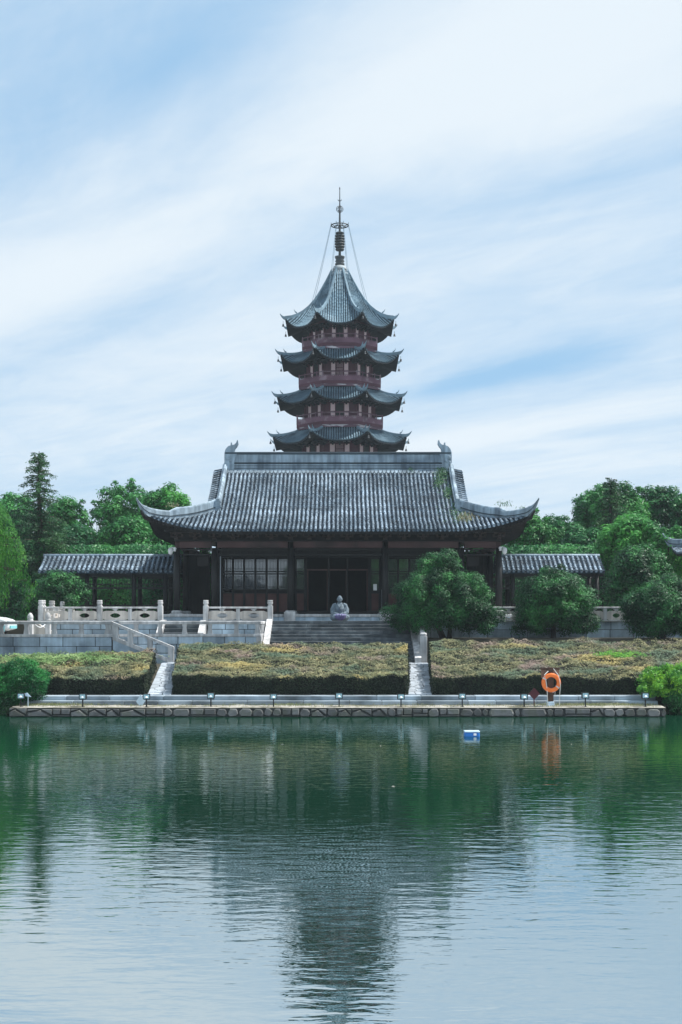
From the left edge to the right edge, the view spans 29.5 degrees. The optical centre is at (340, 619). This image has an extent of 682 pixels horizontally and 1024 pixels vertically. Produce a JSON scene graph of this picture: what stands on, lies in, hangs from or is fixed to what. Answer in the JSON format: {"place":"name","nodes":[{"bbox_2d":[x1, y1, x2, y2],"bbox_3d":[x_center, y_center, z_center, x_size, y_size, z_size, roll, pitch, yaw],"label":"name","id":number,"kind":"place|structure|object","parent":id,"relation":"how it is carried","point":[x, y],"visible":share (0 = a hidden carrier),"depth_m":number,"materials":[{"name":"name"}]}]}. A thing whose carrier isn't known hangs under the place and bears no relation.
{"place":"outdoors","nodes":[
{"label":"outdoors","id":0,"kind":"place"},
{"bbox_2d":[34,624,51,633],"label":"stair side slab","id":1,"kind":"structure","parent":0,"point":[37,630],"depth_m":62.70,"materials":[{"name":"beige stone"}]},
{"bbox_2d":[148,662,174,694],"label":"stone stairs","id":2,"kind":"structure","parent":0,"point":[161,684],"depth_m":53.15,"materials":[{"name":"stone"}]},
{"bbox_2d":[9,708,665,716],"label":"quay","id":3,"kind":"structure","parent":0,"point":[337,712],"depth_m":47.74,"materials":[{"name":"stone"}]},
{"bbox_2d":[11,705,664,707],"bbox_3d":[-0.115,3.247,48.501,24.230,0.052,1.439,0,0,0],"label":"soil strip","id":4,"kind":"object","parent":3,"relation":"on","point":[310,706],"visible":0.88,"depth_m":48.16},
{"bbox_2d":[17,693,24,706],"bbox_3d":[-11.885,2.993,48.062,0.270,0.514,0.235,0,0,-4],"label":"floodlight","id":5,"kind":"object","parent":4,"relation":"on","point":[20,696],"visible":1,"depth_m":48.02,"materials":[{"name":"black metal"}]},
{"bbox_2d":[79,694,86,706],"bbox_3d":[-9.585,3.006,48.062,0.270,0.489,0.235,0,0,6],"label":"floodlight","id":6,"kind":"object","parent":4,"relation":"on","point":[82,696],"visible":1,"depth_m":48.02,"materials":[{"name":"black metal"}]},
{"bbox_2d":[136,695,144,705],"bbox_3d":[-7.543,3.088,48.735,0.330,0.520,0.070,0,0,0],"label":"diamond sign","id":7,"kind":"object","parent":4,"relation":"on","point":[140,700],"visible":0.79,"depth_m":48.70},
{"bbox_2d":[143,694,149,706],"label":"floodlight","id":8,"kind":"object","parent":4,"relation":"on","point":[146,696],"visible":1,"depth_m":48.02,"materials":[{"name":"black metal"}]},
{"bbox_2d":[207,692,214,706],"bbox_3d":[-4.827,2.983,48.062,0.270,0.534,0.235,0,0,4],"label":"floodlight","id":9,"kind":"object","parent":4,"relation":"on","point":[210,695],"visible":1,"depth_m":48.02,"materials":[{"name":"black metal"}]},
{"bbox_2d":[270,694,276,706],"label":"floodlight","id":10,"kind":"object","parent":4,"relation":"on","point":[273,696],"visible":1,"depth_m":48.02,"materials":[{"name":"black metal"}]},
{"bbox_2d":[335,693,342,706],"bbox_3d":[-0.070,2.986,48.062,0.270,0.528,0.235,0,0,0],"label":"floodlight","id":11,"kind":"object","parent":4,"relation":"on","point":[339,696],"visible":1,"depth_m":48.02,"materials":[{"name":"black metal"}]},
{"bbox_2d":[19,701,660,707],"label":"short grass","id":12,"kind":"structure","parent":4,"relation":"on","point":[594,704],"depth_m":48.69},
{"bbox_2d":[397,694,404,706],"bbox_3d":[2.226,3.006,48.062,0.270,0.488,0.235,0,0,-2],"label":"floodlight","id":13,"kind":"object","parent":4,"relation":"on","point":[400,696],"visible":1,"depth_m":48.02,"materials":[{"name":"black metal"}]},
{"bbox_2d":[458,693,465,706],"bbox_3d":[4.500,2.994,48.062,0.270,0.512,0.235,0,0,0],"label":"floodlight","id":14,"kind":"object","parent":4,"relation":"on","point":[462,696],"visible":1,"depth_m":48.02,"materials":[{"name":"black metal"}]},
{"bbox_2d":[520,694,527,706],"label":"floodlight","id":15,"kind":"object","parent":4,"relation":"on","point":[523,696],"visible":1,"depth_m":48.02,"materials":[{"name":"black metal"}]},
{"bbox_2d":[529,688,539,705],"bbox_3d":[7.225,2.930,48.435,0.430,0.739,0.070,0,0,0],"label":"diamond sign","id":16,"kind":"object","parent":4,"relation":"on","point":[534,693],"visible":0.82,"depth_m":48.40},
{"bbox_2d":[540,667,559,705],"bbox_3d":[7.855,2.534,48.519,0.730,1.472,0.341,0,0,0],"label":"lifebuoy stand","id":17,"kind":"object","parent":4,"relation":"on","point":[550,682],"visible":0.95,"depth_m":48.47,"materials":[{"name":"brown wood"}]},
{"bbox_2d":[541,673,560,691],"bbox_3d":[7.855,2.366,48.380,0.726,0.726,0.125,0,0,0],"label":"lifebuoy","id":18,"kind":"object","parent":17,"relation":"hanging from","point":[556,687],"visible":1,"depth_m":48.33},
{"bbox_2d":[544,669,560,705],"bbox_3d":[7.889,2.542,48.369,0.617,1.410,0.186,0,0,0],"label":"rope","id":19,"kind":"object","parent":17,"relation":"hanging from","point":[547,691],"visible":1,"depth_m":48.34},
{"bbox_2d":[581,692,588,706],"bbox_3d":[9.071,2.978,48.062,0.270,0.543,0.235,0,0,-1],"label":"floodlight","id":20,"kind":"object","parent":4,"relation":"on","point":[585,695],"visible":1,"depth_m":48.02,"materials":[{"name":"black metal"}]},
{"bbox_2d":[641,693,648,706],"bbox_3d":[11.298,2.986,48.062,0.270,0.529,0.235,0,0,0],"label":"floodlight","id":21,"kind":"object","parent":4,"relation":"on","point":[645,696],"visible":1,"depth_m":48.02,"materials":[{"name":"black metal"}]},
{"bbox_2d":[0,714,681,1023],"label":"water","id":22,"kind":"structure","parent":0,"point":[319,870],"depth_m":18.56,"materials":[{"name":"liquid"}]},
{"bbox_2d":[464,730,479,736],"bbox_3d":[4.029,3.562,39.895,0.480,0.275,0.320,0,0,0],"label":"floating box","id":23,"kind":"object","parent":22,"relation":"on","point":[471,733],"visible":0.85,"depth_m":39.75,"materials":[{"name":"blue plastic"}]},
{"bbox_2d":[0,0,681,550],"label":"sky","id":24,"kind":"structure","parent":0,"point":[507,173],"materials":[{"name":"blue"}]},
{"bbox_2d":[5,624,681,713],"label":"ground","id":25,"kind":"structure","parent":0,"point":[19,629],"depth_m":60.55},
{"bbox_2d":[0,693,12,714],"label":"dark creeper","id":26,"kind":"object","parent":25,"relation":"on","point":[4,708],"visible":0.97,"depth_m":48.57,"materials":[{"name":"green plant"}]},
{"bbox_2d":[0,500,37,618],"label":"willow tree","id":27,"kind":"object","parent":25,"relation":"on","point":[5,545],"visible":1,"depth_m":57.31,"materials":[{"name":"green plant"}]},
{"bbox_2d":[0,655,52,710],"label":"bush","id":28,"kind":"object","parent":25,"relation":"on","point":[25,676],"visible":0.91,"depth_m":48.93,"materials":[{"name":"green plant"}]},
{"bbox_2d":[0,492,53,551],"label":"leafy tree","id":29,"kind":"object","parent":25,"relation":"on","point":[8,500],"visible":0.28,"depth_m":86.68,"materials":[{"name":"green plant"}]},
{"bbox_2d":[0,452,77,620],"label":"conifer","id":30,"kind":"object","parent":25,"relation":"on","point":[37,519],"visible":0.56,"depth_m":79.59,"materials":[{"name":"green plant"}]},
{"bbox_2d":[0,637,112,657],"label":"retaining wall","id":31,"kind":"structure","parent":25,"relation":"on","point":[26,645],"depth_m":59.00,"materials":[{"name":"stone"}]},
{"bbox_2d":[0,621,112,636],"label":"stone railing","id":32,"kind":"object","parent":31,"relation":"on","point":[108,630],"visible":1,"depth_m":58.99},
{"bbox_2d":[45,494,95,539],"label":"leafy tree","id":33,"kind":"object","parent":25,"relation":"on","point":[65,511],"visible":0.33,"depth_m":91.37,"materials":[{"name":"green plant"}]},
{"bbox_2d":[56,523,98,553],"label":"leafy tree","id":34,"kind":"object","parent":25,"relation":"on","point":[80,535],"visible":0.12,"depth_m":85.24,"materials":[{"name":"green plant"}]},
{"bbox_2d":[0,647,162,694],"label":"hedge","id":35,"kind":"object","parent":25,"relation":"on","point":[108,673],"visible":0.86,"depth_m":51.50,"materials":[{"name":"green plant"}]},
{"bbox_2d":[41,622,157,633],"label":"retaining wall","id":36,"kind":"structure","parent":25,"relation":"on","point":[99,628],"depth_m":64.00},
{"bbox_2d":[38,600,162,620],"bbox_3d":[-11.880,-0.425,64.000,6.170,1.050,0.270,0,0,0],"label":"stone balustrade","id":37,"kind":"object","parent":36,"relation":"on","point":[98,615],"visible":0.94,"depth_m":63.95,"materials":[{"name":"stone"}]},
{"bbox_2d":[89,478,148,532],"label":"leafy tree","id":38,"kind":"object","parent":25,"relation":"on","point":[114,508],"visible":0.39,"depth_m":94.04,"materials":[{"name":"green plant"}]},
{"bbox_2d":[88,515,164,553],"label":"leafy tree","id":39,"kind":"object","parent":25,"relation":"on","point":[124,530],"visible":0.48,"depth_m":82.97,"materials":[{"name":"green plant"}]},
{"bbox_2d":[112,622,174,663],"bbox_3d":[-9.025,1.105,59.120,2.810,1.990,0.260,0,0,0],"label":"stone railing","id":40,"kind":"object","parent":25,"relation":"on","point":[119,644],"visible":0.77,"depth_m":59.01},
{"bbox_2d":[149,538,173,552],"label":"leafy tree","id":41,"kind":"object","parent":25,"relation":"on","point":[162,542],"visible":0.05,"depth_m":83.39,"materials":[{"name":"green plant"}]},
{"bbox_2d":[136,482,191,534],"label":"leafy tree","id":42,"kind":"object","parent":25,"relation":"on","point":[161,498],"visible":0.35,"depth_m":91.19,"materials":[{"name":"green plant"}]},
{"bbox_2d":[163,624,199,633],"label":"stone stairs","id":43,"kind":"structure","parent":25,"relation":"on","point":[178,628],"depth_m":63.26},
{"bbox_2d":[119,637,255,660],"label":"retaining wall","id":44,"kind":"structure","parent":25,"relation":"on","point":[175,642],"depth_m":60.20,"materials":[{"name":"stone"}]},
{"bbox_2d":[118,621,260,636],"bbox_3d":[-7.035,0.445,60.310,6.630,0.720,0.280,0,0,0],"label":"stone railing","id":45,"kind":"object","parent":44,"relation":"on","point":[257,633],"visible":0.91,"depth_m":60.19,"materials":[{"name":"stone"}]},
{"bbox_2d":[212,624,265,633],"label":"retaining wall","id":46,"kind":"structure","parent":25,"relation":"on","point":[229,628],"depth_m":63.99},
{"bbox_2d":[203,600,272,620],"bbox_3d":[-5.090,-0.425,64.000,3.450,1.050,0.270,0,0,0],"label":"stone balustrade","id":47,"kind":"object","parent":46,"relation":"on","point":[237,615],"visible":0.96,"depth_m":63.95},
{"bbox_2d":[256,636,263,643],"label":"retaining wall","id":48,"kind":"structure","parent":25,"relation":"on","point":[260,639],"depth_m":60.21,"materials":[{"name":"grey stone"}]},
{"bbox_2d":[260,621,265,635],"bbox_3d":[-3.825,0.443,62.210,0.250,0.715,3.460,0,0,0],"label":"stone railing","id":49,"kind":"object","parent":48,"relation":"on","point":[262,627],"visible":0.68,"depth_m":61.62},
{"bbox_2d":[263,619,272,644],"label":"stair side slab","id":50,"kind":"structure","parent":25,"relation":"on","point":[268,630],"depth_m":62.15,"materials":[{"name":"grey stone"}]},
{"bbox_2d":[171,641,410,694],"bbox_3d":[-2.126,1.961,54.142,10.415,2.043,7.804,0,0,0],"label":"hedge","id":51,"kind":"object","parent":25,"relation":"on","point":[262,668],"visible":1,"depth_m":52.00,"materials":[{"name":"green plant"}]},
{"bbox_2d":[19,695,657,704],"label":"steps","id":52,"kind":"structure","parent":25,"relation":"on","point":[317,699],"depth_m":49.55,"materials":[{"name":"stone"}]},
{"bbox_2d":[267,187,411,451],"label":"pagoda","id":53,"kind":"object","parent":25,"relation":"on","point":[339,327],"visible":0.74,"depth_m":142.68,"materials":[{"name":"tile"}]},
{"bbox_2d":[0,556,680,620],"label":"garden wall","id":54,"kind":"structure","parent":25,"relation":"on","point":[210,596],"depth_m":80.90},
{"bbox_2d":[0,542,681,620],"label":"undergrowth","id":55,"kind":"object","parent":25,"relation":"on","point":[159,592],"visible":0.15,"depth_m":79.70,"materials":[{"name":"green plant"}]},
{"bbox_2d":[270,621,413,662],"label":"stone stairs","id":56,"kind":"structure","parent":25,"relation":"on","point":[347,633],"depth_m":62.38,"materials":[{"name":"stone"}]},
{"bbox_2d":[334,614,346,620],"bbox_3d":[-0.033,-0.100,64.200,0.692,0.340,0.685,0,0,0],"label":"offering bowl","id":57,"kind":"object","parent":56,"relation":"on","point":[340,617],"visible":1,"depth_m":63.99,"materials":[{"name":"purple"}]},
{"bbox_2d":[410,629,420,662],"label":"stair side slab","id":58,"kind":"structure","parent":25,"relation":"on","point":[416,649],"depth_m":60.17,"materials":[{"name":"grey stone"}]},
{"bbox_2d":[418,625,426,662],"bbox_3d":[3.780,0.830,61.125,0.320,2.840,3.870,0,0,0],"label":"stone railing","id":59,"kind":"object","parent":25,"relation":"on","point":[422,638],"visible":0.48,"depth_m":59.19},
{"bbox_2d":[378,547,508,637],"bbox_3d":[4.812,-1.195,61.725,6.217,4.518,4.353,0,0,0],"label":"evergreen tree","id":60,"kind":"object","parent":25,"relation":"on","point":[446,592],"visible":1,"depth_m":60.59,"materials":[{"name":"green plant"}]},
{"bbox_2d":[504,507,558,553],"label":"leafy tree","id":61,"kind":"object","parent":25,"relation":"on","point":[536,531],"visible":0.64,"depth_m":89.11,"materials":[{"name":"green plant"}]},
{"bbox_2d":[426,622,681,637],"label":"retaining wall","id":62,"kind":"structure","parent":25,"relation":"on","point":[611,630],"depth_m":64.00,"materials":[{"name":"stone"}]},
{"bbox_2d":[492,607,624,620],"bbox_3d":[8.850,-0.425,64.000,10.970,1.050,0.270,0,0,0],"label":"stone balustrade","id":63,"kind":"object","parent":62,"relation":"on","point":[604,615],"visible":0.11,"depth_m":63.95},
{"bbox_2d":[427,636,681,695],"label":"hedge","id":64,"kind":"object","parent":25,"relation":"on","point":[507,667],"visible":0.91,"depth_m":52.77,"materials":[{"name":"green plant"}]},
{"bbox_2d":[509,563,601,637],"bbox_3d":[10.285,-0.849,61.919,4.461,3.707,4.069,0,0,0],"label":"evergreen tree","id":65,"kind":"object","parent":25,"relation":"on","point":[552,598],"visible":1,"depth_m":60.88,"materials":[{"name":"green plant"}]},
{"bbox_2d":[541,513,586,553],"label":"leafy tree","id":66,"kind":"object","parent":25,"relation":"on","point":[562,525],"visible":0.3,"depth_m":91.19,"materials":[{"name":"green plant"}]},
{"bbox_2d":[555,525,612,553],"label":"leafy tree","id":67,"kind":"object","parent":25,"relation":"on","point":[576,536],"visible":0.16,"depth_m":83.39,"materials":[{"name":"green plant"}]},
{"bbox_2d":[570,483,608,530],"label":"leafy tree","id":68,"kind":"object","parent":25,"relation":"on","point":[580,509],"visible":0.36,"depth_m":94.17,"materials":[{"name":"green plant"}]},
{"bbox_2d":[593,477,626,530],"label":"conifer","id":69,"kind":"object","parent":25,"relation":"on","point":[612,493],"visible":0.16,"depth_m":87.88,"materials":[{"name":"green plant"}]},
{"bbox_2d":[588,480,651,528],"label":"leafy tree","id":70,"kind":"object","parent":25,"relation":"on","point":[632,502],"visible":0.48,"depth_m":91.16,"materials":[{"name":"green plant"}]},
{"bbox_2d":[593,511,664,567],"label":"leafy tree","id":71,"kind":"object","parent":25,"relation":"on","point":[632,529],"visible":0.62,"depth_m":77.24,"materials":[{"name":"green plant"}]},
{"bbox_2d":[616,573,681,639],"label":"evergreen tree","id":72,"kind":"object","parent":25,"relation":"on","point":[653,609],"visible":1,"depth_m":60.13,"materials":[{"name":"green plant"}]},
{"bbox_2d":[636,484,679,534],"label":"leafy tree","id":73,"kind":"object","parent":25,"relation":"on","point":[658,499],"visible":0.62,"depth_m":93.88,"materials":[{"name":"green plant"}]},
{"bbox_2d":[635,660,681,699],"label":"lime shrub","id":74,"kind":"object","parent":25,"relation":"on","point":[660,679],"visible":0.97,"depth_m":49.14,"materials":[{"name":"green plant"}]},
{"bbox_2d":[646,525,681,578],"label":"leafy tree","id":75,"kind":"object","parent":25,"relation":"on","point":[658,542],"visible":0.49,"depth_m":75.39,"materials":[{"name":"green plant"}]},
{"bbox_2d":[661,683,681,714],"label":"dark creeper","id":76,"kind":"object","parent":25,"relation":"on","point":[674,703],"visible":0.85,"depth_m":49.04,"materials":[{"name":"green plant"}]},
{"bbox_2d":[666,492,681,536],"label":"leafy tree","id":77,"kind":"object","parent":25,"relation":"on","point":[675,513],"visible":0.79,"depth_m":91.71,"materials":[{"name":"green plant"}]},
{"bbox_2d":[113,621,626,621],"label":"terrace floor","id":78,"kind":"structure","parent":0,"point":[511,621],"depth_m":64.30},
{"bbox_2d":[43,600,54,619],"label":"stone balustrade","id":79,"kind":"object","parent":78,"relation":"on","point":[51,603],"visible":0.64,"depth_m":66.07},
{"bbox_2d":[28,567,92,610],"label":"evergreen tree","id":80,"kind":"object","parent":78,"relation":"on","point":[55,587],"visible":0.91,"depth_m":69.43,"materials":[{"name":"green plant"}]},
{"bbox_2d":[54,601,74,619],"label":"stone balustrade","id":81,"kind":"object","parent":78,"relation":"on","point":[57,615],"visible":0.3,"depth_m":68.77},
{"bbox_2d":[38,554,182,619],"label":"covered corridor","id":82,"kind":"object","parent":78,"relation":"on","point":[95,567],"visible":0.88,"depth_m":72.58,"materials":[{"name":"tile"}]},
{"bbox_2d":[136,440,538,620],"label":"temple hall","id":83,"kind":"structure","parent":78,"relation":"on","point":[303,536],"depth_m":71.56,"materials":[{"name":"tile"}]},
{"bbox_2d":[168,547,176,554],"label":"security camera","id":84,"kind":"object","parent":83,"relation":"attached to","point":[170,550],"visible":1,"depth_m":68.94,"materials":[{"name":"white plastic"}]},
{"bbox_2d":[222,558,232,610],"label":"door leaf","id":85,"kind":"structure","parent":83,"relation":"in","point":[227,563],"depth_m":71.57,"materials":[{"name":"brown glass"}]},
{"bbox_2d":[233,558,243,611],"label":"door leaf","id":86,"kind":"structure","parent":83,"relation":"in","point":[238,563],"depth_m":71.57,"materials":[{"name":"brown glass"}]},
{"bbox_2d":[244,558,254,610],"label":"door leaf","id":87,"kind":"structure","parent":83,"relation":"in","point":[249,563],"depth_m":71.59,"materials":[{"name":"brown glass"}]},
{"bbox_2d":[255,558,265,610],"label":"door leaf","id":88,"kind":"structure","parent":83,"relation":"in","point":[260,563],"depth_m":71.57,"materials":[{"name":"brown glass"}]},
{"bbox_2d":[267,558,277,612],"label":"door leaf","id":89,"kind":"structure","parent":83,"relation":"in","point":[272,563],"depth_m":71.57,"materials":[{"name":"brown glass"}]},
{"bbox_2d":[278,558,286,612],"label":"door leaf","id":90,"kind":"structure","parent":83,"relation":"in","point":[282,562],"depth_m":71.57,"materials":[{"name":"brown glass"}]},
{"bbox_2d":[296,558,304,610],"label":"door leaf","id":91,"kind":"structure","parent":83,"relation":"in","point":[300,562],"depth_m":71.57,"materials":[{"name":"brown glass"}]},
{"bbox_2d":[307,571,308,610],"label":"open door leaf","id":92,"kind":"structure","parent":83,"relation":"in","point":[307,571],"depth_m":71.69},
{"bbox_2d":[327,571,327,610],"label":"open door leaf","id":93,"kind":"structure","parent":83,"relation":"in","point":[327,571],"depth_m":71.69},
{"bbox_2d":[366,571,367,610],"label":"open door leaf","id":94,"kind":"structure","parent":83,"relation":"in","point":[367,571],"depth_m":71.69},
{"bbox_2d":[370,558,379,610],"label":"door leaf","id":95,"kind":"structure","parent":83,"relation":"in","point":[374,562],"depth_m":71.57,"materials":[{"name":"brown glass"}]},
{"bbox_2d":[388,558,397,607],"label":"door leaf","id":96,"kind":"structure","parent":83,"relation":"in","point":[392,562],"depth_m":71.57,"materials":[{"name":"brown glass"}]},
{"bbox_2d":[398,558,408,602],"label":"door leaf","id":97,"kind":"structure","parent":83,"relation":"in","point":[403,563],"depth_m":71.61,"materials":[{"name":"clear glass"}]},
{"bbox_2d":[409,558,419,579],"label":"door leaf","id":98,"kind":"structure","parent":83,"relation":"in","point":[412,561],"depth_m":71.59,"materials":[{"name":"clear glass"}]},
{"bbox_2d":[408,467,452,498],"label":"roof creeper","id":99,"kind":"object","parent":83,"relation":"on","point":[442,472],"visible":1,"depth_m":73.61,"materials":[{"name":"green plant"}]},
{"bbox_2d":[436,496,470,526],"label":"roof creeper","id":100,"kind":"object","parent":83,"relation":"on","point":[455,514],"visible":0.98,"depth_m":69.48,"materials":[{"name":"green plant"}]},
{"bbox_2d":[457,512,478,522],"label":"dry grass tuft","id":101,"kind":"object","parent":83,"relation":"on","point":[464,519],"visible":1,"depth_m":68.89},
{"bbox_2d":[499,546,506,553],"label":"security camera","id":102,"kind":"object","parent":83,"relation":"attached to","point":[503,549],"visible":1,"depth_m":68.94,"materials":[{"name":"white plastic"}]},
{"bbox_2d":[330,596,349,620],"bbox_3d":[-0.063,-0.561,64.726,0.981,1.262,0.959,0,0,0],"label":"seated statue","id":103,"kind":"object","parent":78,"relation":"on","point":[339,607],"visible":0.94,"depth_m":64.56,"materials":[{"name":"grey stone"}]},
{"bbox_2d":[493,554,604,615],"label":"covered corridor","id":104,"kind":"object","parent":78,"relation":"on","point":[588,567],"visible":0.69,"depth_m":72.74,"materials":[{"name":"tile"}]},
{"bbox_2d":[599,542,678,609],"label":"evergreen tree","id":105,"kind":"object","parent":78,"relation":"on","point":[637,566],"visible":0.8,"depth_m":68.13,"materials":[{"name":"green plant"}]},
{"bbox_2d":[408,663,431,694],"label":"path","id":106,"kind":"structure","parent":0,"point":[419,679],"depth_m":53.62,"materials":[{"name":"stone"}]},
{"bbox_2d":[662,533,681,555],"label":"garden pavilion","id":107,"kind":"structure","parent":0,"point":[677,548],"depth_m":74.33,"materials":[{"name":"tile"}]},
{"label":"lower terrace floor","id":108,"kind":"structure","parent":0,"visible":0},
{"bbox_2d":[0,617,16,633],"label":"parked car","id":109,"kind":"object","parent":108,"relation":"on","point":[7,627],"visible":0.59,"depth_m":61.76,"materials":[{"name":"white paint"}]},
{"bbox_2d":[27,613,33,633],"bbox_3d":[-14.640,0.250,61.000,0.300,1.120,0.300,0,0,0],"label":"stone bollard","id":110,"kind":"object","parent":108,"relation":"on","point":[31,626],"visible":0.71,"depth_m":60.88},
{"bbox_2d":[45,612,50,633],"bbox_3d":[-14.124,0.235,62.400,0.300,1.150,0.300,0,0,0],"label":"stone bollard","id":111,"kind":"object","parent":108,"relation":"on","point":[47,626],"visible":0.68,"depth_m":62.27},
{"bbox_2d":[198,620,206,633],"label":"stair side slab","id":112,"kind":"structure","parent":108,"relation":"on","point":[202,629],"depth_m":63.12,"materials":[{"name":"grey stone"}]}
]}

